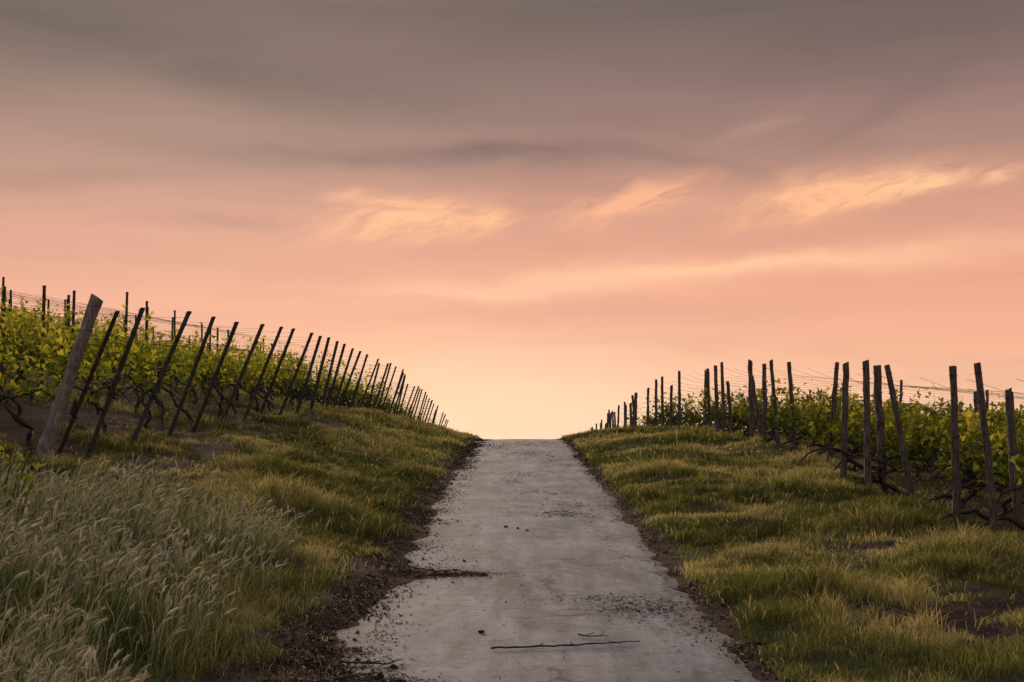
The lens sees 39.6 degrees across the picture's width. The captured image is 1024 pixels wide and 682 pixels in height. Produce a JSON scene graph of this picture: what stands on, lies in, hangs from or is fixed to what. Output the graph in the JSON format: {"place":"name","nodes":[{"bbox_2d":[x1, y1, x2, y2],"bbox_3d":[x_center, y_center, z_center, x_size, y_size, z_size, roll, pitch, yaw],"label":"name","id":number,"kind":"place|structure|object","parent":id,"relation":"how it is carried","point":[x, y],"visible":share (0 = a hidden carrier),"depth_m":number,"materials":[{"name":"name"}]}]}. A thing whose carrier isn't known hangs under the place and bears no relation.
{"place":"outdoors","nodes":[
{"label":"outdoors","id":0,"kind":"place"},
{"bbox_2d":[0,444,314,681],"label":"tall grass","id":1,"kind":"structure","parent":0,"point":[13,584],"depth_m":9.30,"materials":[{"name":"plant"}]},
{"bbox_2d":[0,357,1023,681],"bbox_3d":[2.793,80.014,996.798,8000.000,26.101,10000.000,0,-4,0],"label":"ground","id":2,"kind":"structure","parent":0,"point":[34,415],"depth_m":13.23,"materials":[{"name":"plant"}]},
{"bbox_2d":[0,286,5,381],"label":"steel vineyard post","id":3,"kind":"object","parent":2,"relation":"on","point":[4,309],"visible":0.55,"depth_m":27.37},
{"bbox_2d":[0,431,42,521],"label":"young grapevine","id":4,"kind":"object","parent":2,"relation":"on","point":[19,466],"visible":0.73,"depth_m":11.24,"materials":[{"name":"green plant"}]},
{"bbox_2d":[0,326,74,449],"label":"grapevine row","id":5,"kind":"object","parent":2,"relation":"on","point":[12,384],"visible":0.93,"depth_m":18.61,"materials":[{"name":"green plant"}]},
{"bbox_2d":[40,285,45,384],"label":"steel vineyard post","id":6,"kind":"object","parent":2,"relation":"on","point":[44,299],"visible":0.53,"depth_m":29.62,"materials":[{"name":"metal"}]},
{"bbox_2d":[35,294,102,455],"bbox_3d":[-5.750,0.585,18.326,0.908,2.402,0.191,0,-4,0],"label":"wooden vineyard post","id":7,"kind":"object","parent":2,"relation":"on","point":[57,409],"visible":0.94,"depth_m":18.27,"materials":[{"name":"brown wood"}]},
{"bbox_2d":[0,326,138,437],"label":"grapevine row","id":8,"kind":"object","parent":2,"relation":"on","point":[89,399],"visible":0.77,"depth_m":21.21,"materials":[{"name":"green plant"}]},
{"bbox_2d":[71,290,75,338],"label":"steel vineyard post","id":9,"kind":"object","parent":2,"relation":"on","point":[73,307],"visible":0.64,"depth_m":33.84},
{"bbox_2d":[56,311,119,453],"bbox_3d":[-5.656,0.700,18.767,0.924,2.200,0.058,0,-4,0],"label":"rusty steel vineyard post","id":10,"kind":"object","parent":2,"relation":"on","point":[88,381],"visible":0.99,"depth_m":18.76,"materials":[{"name":"metal"}]},
{"bbox_2d":[0,292,179,430],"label":"grapevine row","id":11,"kind":"object","parent":2,"relation":"on","point":[95,339],"visible":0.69,"depth_m":23.90,"materials":[{"name":"green plant"}]},
{"bbox_2d":[1,303,201,424],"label":"grapevine row","id":12,"kind":"object","parent":2,"relation":"on","point":[139,366],"visible":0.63,"depth_m":25.56,"materials":[{"name":"green plant"}]},
{"bbox_2d":[0,305,209,421],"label":"grapevine row","id":13,"kind":"object","parent":2,"relation":"on","point":[21,327],"visible":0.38,"depth_m":27.24,"materials":[{"name":"green plant"}]},
{"bbox_2d":[85,308,145,459],"bbox_3d":[-5.272,0.713,18.679,0.912,2.300,0.068,-1,-4,7],"label":"steel vineyard post","id":14,"kind":"object","parent":2,"relation":"on","point":[122,364],"visible":0.97,"depth_m":18.66,"materials":[{"name":"metal"}]},
{"bbox_2d":[0,286,248,418],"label":"grapevine row","id":15,"kind":"object","parent":2,"relation":"on","point":[165,352],"visible":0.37,"depth_m":29.50,"materials":[{"name":"green plant"}]},
{"bbox_2d":[123,292,128,382],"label":"steel vineyard post","id":16,"kind":"object","parent":2,"relation":"on","point":[126,318],"visible":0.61,"depth_m":35.92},
{"bbox_2d":[5,303,264,413],"bbox_3d":[-12.228,-0.122,32.154,13.625,3.749,2.554,0,-4,0],"label":"grapevine row","id":17,"kind":"object","parent":2,"relation":"on","point":[247,373],"visible":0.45,"depth_m":32.01,"materials":[{"name":"green plant"}]},
{"bbox_2d":[0,298,282,413],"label":"grapevine row","id":18,"kind":"object","parent":2,"relation":"on","point":[211,373],"visible":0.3,"depth_m":33.68,"materials":[{"name":"green plant"}]},
{"bbox_2d":[0,300,287,411],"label":"grapevine row","id":19,"kind":"object","parent":2,"relation":"on","point":[253,378],"visible":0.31,"depth_m":35.78,"materials":[{"name":"green plant"}]},
{"bbox_2d":[9,305,297,408],"bbox_3d":[-12.983,-0.054,37.346,14.650,3.925,1.670,0,-4,0],"label":"grapevine row","id":20,"kind":"object","parent":2,"relation":"on","point":[168,346],"visible":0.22,"depth_m":37.28,"materials":[{"name":"green plant"}]},
{"bbox_2d":[1,308,307,404],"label":"grapevine row","id":21,"kind":"object","parent":2,"relation":"on","point":[286,382],"visible":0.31,"depth_m":39.46,"materials":[{"name":"green plant"}]},
{"bbox_2d":[0,307,316,401],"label":"grapevine row","id":22,"kind":"object","parent":2,"relation":"on","point":[223,364],"visible":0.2,"depth_m":41.32,"materials":[{"name":"green plant"}]},
{"bbox_2d":[131,311,191,442],"bbox_3d":[-5.315,0.696,21.256,1.006,2.300,0.048,0,-4,-5],"label":"steel vineyard post","id":23,"kind":"object","parent":2,"relation":"on","point":[161,375],"visible":0.99,"depth_m":21.26,"materials":[{"name":"metal"}]},
{"bbox_2d":[18,313,327,401],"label":"grapevine row","id":24,"kind":"object","parent":2,"relation":"on","point":[283,393],"visible":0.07,"depth_m":45.14,"materials":[{"name":"green plant"}]},
{"bbox_2d":[15,307,332,403],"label":"grapevine row","id":25,"kind":"object","parent":2,"relation":"on","point":[292,390],"visible":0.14,"depth_m":43.09,"materials":[{"name":"green plant"}]},
{"bbox_2d":[0,309,347,403],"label":"grapevine row","id":26,"kind":"object","parent":2,"relation":"on","point":[335,385],"visible":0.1,"depth_m":48.93,"materials":[{"name":"green plant"}]},
{"bbox_2d":[0,321,362,407],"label":"grapevine row","id":27,"kind":"object","parent":2,"relation":"on","point":[315,378],"visible":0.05,"depth_m":56.97,"materials":[{"name":"green plant"}]},
{"bbox_2d":[37,315,345,407],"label":"grapevine row","id":28,"kind":"object","parent":2,"relation":"on","point":[322,385],"visible":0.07,"depth_m":47.01,"materials":[{"name":"green plant"}]},
{"bbox_2d":[168,316,215,436],"bbox_3d":[-5.439,0.741,23.883,0.940,2.300,0.078,-1,-4,8],"label":"steel vineyard post","id":29,"kind":"object","parent":2,"relation":"on","point":[189,381],"visible":0.98,"depth_m":23.86,"materials":[{"name":"metal"}]},
{"bbox_2d":[21,324,366,406],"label":"grapevine row","id":30,"kind":"object","parent":2,"relation":"on","point":[357,396],"visible":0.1,"depth_m":55.25,"materials":[{"name":"green plant"}]},
{"bbox_2d":[34,321,360,404],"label":"grapevine row","id":31,"kind":"object","parent":2,"relation":"on","point":[350,388],"visible":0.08,"depth_m":53.08,"materials":[{"name":"green plant"}]},
{"bbox_2d":[23,332,375,407],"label":"grapevine row","id":32,"kind":"object","parent":2,"relation":"on","point":[368,394],"visible":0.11,"depth_m":58.76,"materials":[{"name":"green plant"}]},
{"bbox_2d":[51,318,359,405],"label":"grapevine row","id":33,"kind":"object","parent":2,"relation":"on","point":[343,403],"visible":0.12,"depth_m":51.18,"materials":[{"name":"green plant"}]},
{"bbox_2d":[30,349,388,408],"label":"grapevine row","id":34,"kind":"object","parent":2,"relation":"on","point":[377,387],"visible":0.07,"depth_m":62.51,"materials":[{"name":"green plant"}]},
{"bbox_2d":[15,345,403,410],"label":"grapevine row","id":35,"kind":"object","parent":2,"relation":"on","point":[387,408],"visible":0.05,"depth_m":70.29,"materials":[{"name":"green plant"}]},
{"bbox_2d":[191,322,238,431],"bbox_3d":[-5.391,0.789,25.539,0.944,2.280,0.078,0,-4,-2],"label":"steel vineyard post","id":36,"kind":"object","parent":2,"relation":"on","point":[214,377],"visible":0.96,"depth_m":25.53,"materials":[{"name":"metal"}]},
{"bbox_2d":[60,321,380,408],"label":"grapevine row","id":37,"kind":"object","parent":2,"relation":"on","point":[307,389],"visible":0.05,"depth_m":60.85,"materials":[{"name":"green plant"}]},
{"bbox_2d":[0,291,447,422],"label":"trellis wires","id":38,"kind":"object","parent":2,"relation":"on","point":[280,351],"visible":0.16,"depth_m":37.33,"materials":[{"name":"metal"}]},
{"bbox_2d":[220,324,264,423],"bbox_3d":[-5.252,0.814,27.275,0.978,2.300,0.059,1,-4,-7],"label":"steel vineyard post","id":39,"kind":"object","parent":2,"relation":"on","point":[242,372],"visible":0.97,"depth_m":27.28,"materials":[{"name":"metal"}]},
{"bbox_2d":[242,327,282,422],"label":"steel vineyard post","id":40,"kind":"object","parent":2,"relation":"on","point":[270,354],"visible":0.99,"depth_m":29.45,"materials":[{"name":"metal"}]},
{"bbox_2d":[258,328,294,416],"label":"steel vineyard post","id":41,"kind":"object","parent":2,"relation":"on","point":[280,361],"visible":0.98,"depth_m":31.92,"materials":[{"name":"metal"}]},
{"bbox_2d":[278,333,313,415],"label":"steel vineyard post","id":42,"kind":"object","parent":2,"relation":"on","point":[299,364],"visible":0.98,"depth_m":33.57,"materials":[{"name":"metal"}]},
{"bbox_2d":[295,336,321,414],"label":"steel vineyard post","id":43,"kind":"object","parent":2,"relation":"on","point":[308,373],"visible":0.98,"depth_m":35.65,"materials":[{"name":"metal"}]},
{"bbox_2d":[309,337,330,408],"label":"steel vineyard post","id":44,"kind":"object","parent":2,"relation":"on","point":[319,373],"visible":0.99,"depth_m":37.21,"materials":[{"name":"metal"}]},
{"bbox_2d":[320,341,338,407],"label":"steel vineyard post","id":45,"kind":"object","parent":2,"relation":"on","point":[329,373],"visible":0.96,"depth_m":39.44,"materials":[{"name":"metal"}]},
{"bbox_2d":[325,344,345,407],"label":"steel vineyard post","id":46,"kind":"object","parent":2,"relation":"on","point":[335,375],"visible":0.96,"depth_m":41.21,"materials":[{"name":"metal"}]},
{"bbox_2d":[333,348,353,407],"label":"steel vineyard post","id":47,"kind":"object","parent":2,"relation":"on","point":[343,377],"visible":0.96,"depth_m":43.02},
{"bbox_2d":[337,351,361,409],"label":"steel vineyard post","id":48,"kind":"object","parent":2,"relation":"on","point":[349,379],"visible":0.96,"depth_m":45.03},
{"bbox_2d":[350,354,367,408],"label":"steel vineyard post","id":49,"kind":"object","parent":2,"relation":"on","point":[360,376],"visible":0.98,"depth_m":46.95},
{"bbox_2d":[197,436,789,681],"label":"leaf litter","id":50,"kind":"object","parent":2,"relation":"on","point":[467,451],"visible":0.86,"depth_m":11.03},
{"bbox_2d":[0,360,1023,681],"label":"grass","id":51,"kind":"structure","parent":2,"relation":"on","point":[282,476],"depth_m":15.51,"materials":[{"name":"plant"}]},
{"bbox_2d":[249,439,825,681],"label":"soil clods","id":52,"kind":"object","parent":2,"relation":"on","point":[405,570],"visible":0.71,"depth_m":11.21,"materials":[{"name":"brown soil"}]},
{"bbox_2d":[654,379,657,425],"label":"wooden vineyard post","id":53,"kind":"object","parent":2,"relation":"on","point":[656,409],"visible":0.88,"depth_m":54.96,"materials":[{"name":"brown wood"}]},
{"bbox_2d":[661,376,663,426],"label":"wooden vineyard post","id":54,"kind":"object","parent":2,"relation":"on","point":[662,406],"visible":0.88,"depth_m":51.95,"materials":[{"name":"brown wood"}]},
{"bbox_2d":[669,385,672,426],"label":"wooden vineyard post","id":55,"kind":"object","parent":2,"relation":"on","point":[671,405],"visible":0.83,"depth_m":49.88,"materials":[{"name":"brown wood"}]},
{"bbox_2d":[678,371,680,426],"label":"wooden vineyard post","id":56,"kind":"object","parent":2,"relation":"on","point":[679,398],"visible":0.93,"depth_m":46.91,"materials":[{"name":"brown wood"}]},
{"bbox_2d":[703,369,706,426],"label":"wooden vineyard post","id":57,"kind":"object","parent":2,"relation":"on","point":[705,391],"visible":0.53,"depth_m":44.87,"materials":[{"name":"brown wood"}]},
{"bbox_2d":[706,368,711,427],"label":"wooden vineyard post","id":58,"kind":"object","parent":2,"relation":"on","point":[708,392],"visible":0.8,"depth_m":42.90,"materials":[{"name":"brown wood"}]},
{"bbox_2d":[713,365,719,433],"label":"wooden vineyard post","id":59,"kind":"object","parent":2,"relation":"on","point":[717,428],"visible":0.89,"depth_m":38.47,"materials":[{"name":"brown wood"}]},
{"bbox_2d":[720,362,725,433],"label":"wooden vineyard post","id":60,"kind":"object","parent":2,"relation":"on","point":[723,399],"visible":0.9,"depth_m":36.93,"materials":[{"name":"brown wood"}]},
{"bbox_2d":[726,381,733,436],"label":"wooden vineyard post","id":61,"kind":"object","parent":2,"relation":"on","point":[729,406],"visible":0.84,"depth_m":36.19,"materials":[{"name":"brown wood"}]},
{"bbox_2d":[653,398,827,432],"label":"grapevine row","id":62,"kind":"object","parent":2,"relation":"on","point":[686,415],"visible":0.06,"depth_m":49.94,"materials":[{"name":"green plant"}]},
{"bbox_2d":[748,359,754,438],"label":"wooden vineyard post","id":63,"kind":"object","parent":2,"relation":"on","point":[751,404],"visible":0.74,"depth_m":33.74,"materials":[{"name":"brown wood"}]},
{"bbox_2d":[652,392,852,436],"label":"grapevine row","id":64,"kind":"object","parent":2,"relation":"on","point":[698,415],"visible":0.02,"depth_m":52.02,"materials":[{"name":"green plant"}]},
{"bbox_2d":[750,376,761,438],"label":"wooden vineyard post","id":65,"kind":"object","parent":2,"relation":"on","point":[756,407],"visible":0.85,"depth_m":32.94,"materials":[{"name":"brown wood"}]},
{"bbox_2d":[762,363,766,443],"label":"wooden vineyard post","id":66,"kind":"object","parent":2,"relation":"on","point":[764,413],"visible":0.91,"depth_m":31.92,"materials":[{"name":"brown wood"}]},
{"bbox_2d":[646,396,885,436],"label":"grapevine row","id":67,"kind":"object","parent":2,"relation":"on","point":[743,427],"visible":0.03,"depth_m":58.02,"materials":[{"name":"green plant"}]},
{"bbox_2d":[769,359,779,447],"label":"wooden vineyard post","id":68,"kind":"object","parent":2,"relation":"on","point":[777,437],"visible":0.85,"depth_m":31.22,"materials":[{"name":"brown wood"}]},
{"bbox_2d":[688,388,890,432],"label":"grapevine row","id":69,"kind":"object","parent":2,"relation":"on","point":[701,403],"visible":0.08,"depth_m":43.13,"materials":[{"name":"green plant"}]},
{"bbox_2d":[787,362,796,452],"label":"wooden vineyard post","id":70,"kind":"object","parent":2,"relation":"on","point":[791,398],"visible":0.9,"depth_m":29.85,"materials":[{"name":"brown wood"}]},
{"bbox_2d":[653,396,930,447],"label":"grapevine row","id":71,"kind":"object","parent":2,"relation":"on","point":[674,398],"visible":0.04,"depth_m":55.06,"materials":[{"name":"green plant"}]},
{"bbox_2d":[634,405,967,447],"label":"grapevine row","id":72,"kind":"object","parent":2,"relation":"on","point":[658,422],"visible":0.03,"depth_m":61.07,"materials":[{"name":"green plant"}]},
{"bbox_2d":[681,394,928,433],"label":"grapevine row","id":73,"kind":"object","parent":2,"relation":"on","point":[690,410],"visible":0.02,"depth_m":46.95,"materials":[{"name":"green plant"}]},
{"bbox_2d":[599,367,1023,487],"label":"trellis wires","id":74,"kind":"object","parent":2,"relation":"on","point":[933,388],"visible":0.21,"depth_m":31.78,"materials":[{"name":"metal"}]},
{"bbox_2d":[689,392,949,443],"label":"grapevine row","id":75,"kind":"object","parent":2,"relation":"on","point":[736,426],"visible":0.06,"depth_m":45.01,"materials":[{"name":"green plant"}]},
{"bbox_2d":[826,362,838,462],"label":"wooden vineyard post","id":76,"kind":"object","parent":2,"relation":"on","point":[834,398],"visible":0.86,"depth_m":26.54,"materials":[{"name":"brown wood"}]},
{"bbox_2d":[840,362,848,479],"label":"wooden vineyard post","id":77,"kind":"object","parent":2,"relation":"on","point":[844,432],"visible":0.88,"depth_m":22.73,"materials":[{"name":"brown wood"}]},
{"bbox_2d":[700,387,997,435],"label":"grapevine row","id":78,"kind":"object","parent":2,"relation":"on","point":[712,411],"visible":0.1,"depth_m":41.00,"materials":[{"name":"green plant"}]},
{"bbox_2d":[710,397,1005,437],"bbox_3d":[14.116,2.718,39.369,17.701,2.366,1.230,0,-4,-7],"label":"grapevine row","id":79,"kind":"object","parent":2,"relation":"on","point":[734,421],"visible":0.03,"depth_m":38.50,"materials":[{"name":"green plant"}]},
{"bbox_2d":[712,382,1015,455],"bbox_3d":[13.101,2.367,36.479,16.328,2.552,1.609,0,-4,-6],"label":"grapevine row","id":80,"kind":"object","parent":2,"relation":"on","point":[747,434],"visible":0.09,"depth_m":35.55,"materials":[{"name":"green plant"}]},
{"bbox_2d":[862,360,871,489],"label":"wooden vineyard post","id":81,"kind":"object","parent":2,"relation":"on","point":[867,427],"visible":0.88,"depth_m":20.94,"materials":[{"name":"brown wood"}]},
{"bbox_2d":[742,384,1004,449],"bbox_3d":[13.171,2.271,34.603,15.421,2.596,1.325,0,-4,-6],"label":"grapevine row","id":82,"kind":"object","parent":2,"relation":"on","point":[810,399],"visible":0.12,"depth_m":33.99,"materials":[{"name":"green plant"}]},
{"bbox_2d":[727,388,1022,437],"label":"grapevine row","id":83,"kind":"object","parent":2,"relation":"on","point":[768,409],"visible":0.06,"depth_m":37.16,"materials":[{"name":"green plant"}]},
{"bbox_2d":[873,365,887,492],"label":"wooden vineyard post","id":84,"kind":"object","parent":2,"relation":"on","point":[879,413],"visible":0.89,"depth_m":21.28,"materials":[{"name":"brown wood"}]},
{"bbox_2d":[758,378,1005,459],"bbox_3d":[12.478,2.141,32.419,14.209,2.527,1.343,1,-4,-7],"label":"grapevine row","id":85,"kind":"object","parent":2,"relation":"on","point":[797,408],"visible":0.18,"depth_m":31.68,"materials":[{"name":"green plant"}]},
{"bbox_2d":[766,386,1023,463],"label":"grapevine row","id":86,"kind":"object","parent":2,"relation":"on","point":[784,424],"visible":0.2,"depth_m":29.94,"materials":[{"name":"green plant"}]},
{"bbox_2d":[884,364,915,498],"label":"wooden vineyard post","id":87,"kind":"object","parent":2,"relation":"on","point":[902,444],"visible":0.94,"depth_m":19.90,"materials":[{"name":"brown wood"}]},
{"bbox_2d":[779,391,1021,471],"bbox_3d":[11.613,2.131,29.005,12.726,2.216,1.245,1,-4,-7],"label":"grapevine row","id":88,"kind":"object","parent":2,"relation":"on","point":[809,419],"visible":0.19,"depth_m":28.33,"materials":[{"name":"green plant"}]},
{"bbox_2d":[800,410,1023,493],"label":"grapevine row","id":89,"kind":"object","parent":2,"relation":"on","point":[917,453],"visible":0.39,"depth_m":22.81,"materials":[{"name":"green plant"}]},
{"bbox_2d":[802,403,1023,470],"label":"grapevine row","id":90,"kind":"object","parent":2,"relation":"on","point":[824,436],"visible":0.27,"depth_m":26.60,"materials":[{"name":"green plant"}]},
{"bbox_2d":[824,397,1023,479],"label":"grapevine row","id":91,"kind":"object","parent":2,"relation":"on","point":[856,435],"visible":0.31,"depth_m":24.86,"materials":[{"name":"green plant"}]},
{"bbox_2d":[833,403,1023,499],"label":"grapevine row","id":92,"kind":"object","parent":2,"relation":"on","point":[908,434],"visible":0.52,"depth_m":21.19,"materials":[{"name":"green plant"}]},
{"bbox_2d":[949,366,961,524],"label":"wooden vineyard post","id":93,"kind":"object","parent":2,"relation":"on","point":[957,482],"visible":0.88,"depth_m":17.14,"materials":[{"name":"brown wood"}]},
{"bbox_2d":[922,425,1023,513],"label":"grapevine row","id":94,"kind":"object","parent":2,"relation":"on","point":[948,464],"visible":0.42,"depth_m":19.12,"materials":[{"name":"green plant"}]},
{"bbox_2d":[938,420,1023,525],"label":"grapevine row","id":95,"kind":"object","parent":2,"relation":"on","point":[998,469],"visible":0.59,"depth_m":17.16,"materials":[{"name":"green plant"}]},
{"bbox_2d":[974,362,998,537],"bbox_3d":[5.163,1.337,15.416,0.274,2.217,0.096,1,-4,-9],"label":"wooden vineyard post","id":96,"kind":"object","parent":2,"relation":"on","point":[992,504],"visible":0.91,"depth_m":15.40,"materials":[{"name":"brown wood"}]},
{"bbox_2d":[967,431,1023,530],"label":"grapevine row","id":97,"kind":"object","parent":2,"relation":"on","point":[1018,524],"visible":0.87,"depth_m":15.58,"materials":[{"name":"green plant"}]},
{"bbox_2d":[1004,389,1022,531],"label":"wooden vineyard post","id":98,"kind":"object","parent":2,"relation":"on","point":[1011,440],"visible":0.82,"depth_m":16.48,"materials":[{"name":"brown wood"}]},
{"bbox_2d":[0,0,1023,438],"label":"sky","id":99,"kind":"structure","parent":0,"point":[541,214],"materials":[{"name":"orange"}]},
{"bbox_2d":[335,439,759,681],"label":"concrete road","id":100,"kind":"structure","parent":0,"point":[561,555],"depth_m":11.39,"materials":[{"name":"concrete"}]},
{"bbox_2d":[333,672,386,680],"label":"fallen twig","id":101,"kind":"object","parent":100,"relation":"on","point":[357,675],"visible":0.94,"depth_m":8.31,"materials":[{"name":"wood"}]},
{"bbox_2d":[337,657,402,664],"bbox_3d":[-0.876,1.969,8.746,0.406,0.027,0.157,0,-4,0],"label":"fallen twig","id":102,"kind":"object","parent":100,"relation":"on","point":[364,662],"visible":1,"depth_m":8.72,"materials":[{"name":"wood"}]},
{"bbox_2d":[332,441,720,681],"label":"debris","id":103,"kind":"object","parent":100,"relation":"on","point":[510,597],"visible":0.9,"depth_m":10.74,"materials":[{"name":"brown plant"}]},
{"bbox_2d":[337,441,735,681],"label":"road debris","id":104,"kind":"object","parent":100,"relation":"on","point":[635,605],"visible":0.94,"depth_m":10.96,"materials":[{"name":"gravel"}]},
{"bbox_2d":[491,640,639,648],"bbox_3d":[0.367,1.973,9.238,1.019,0.031,0.128,1,-4,-14],"label":"fallen twig","id":105,"kind":"object","parent":100,"relation":"on","point":[540,645],"visible":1,"depth_m":9.21,"materials":[{"name":"wood"}]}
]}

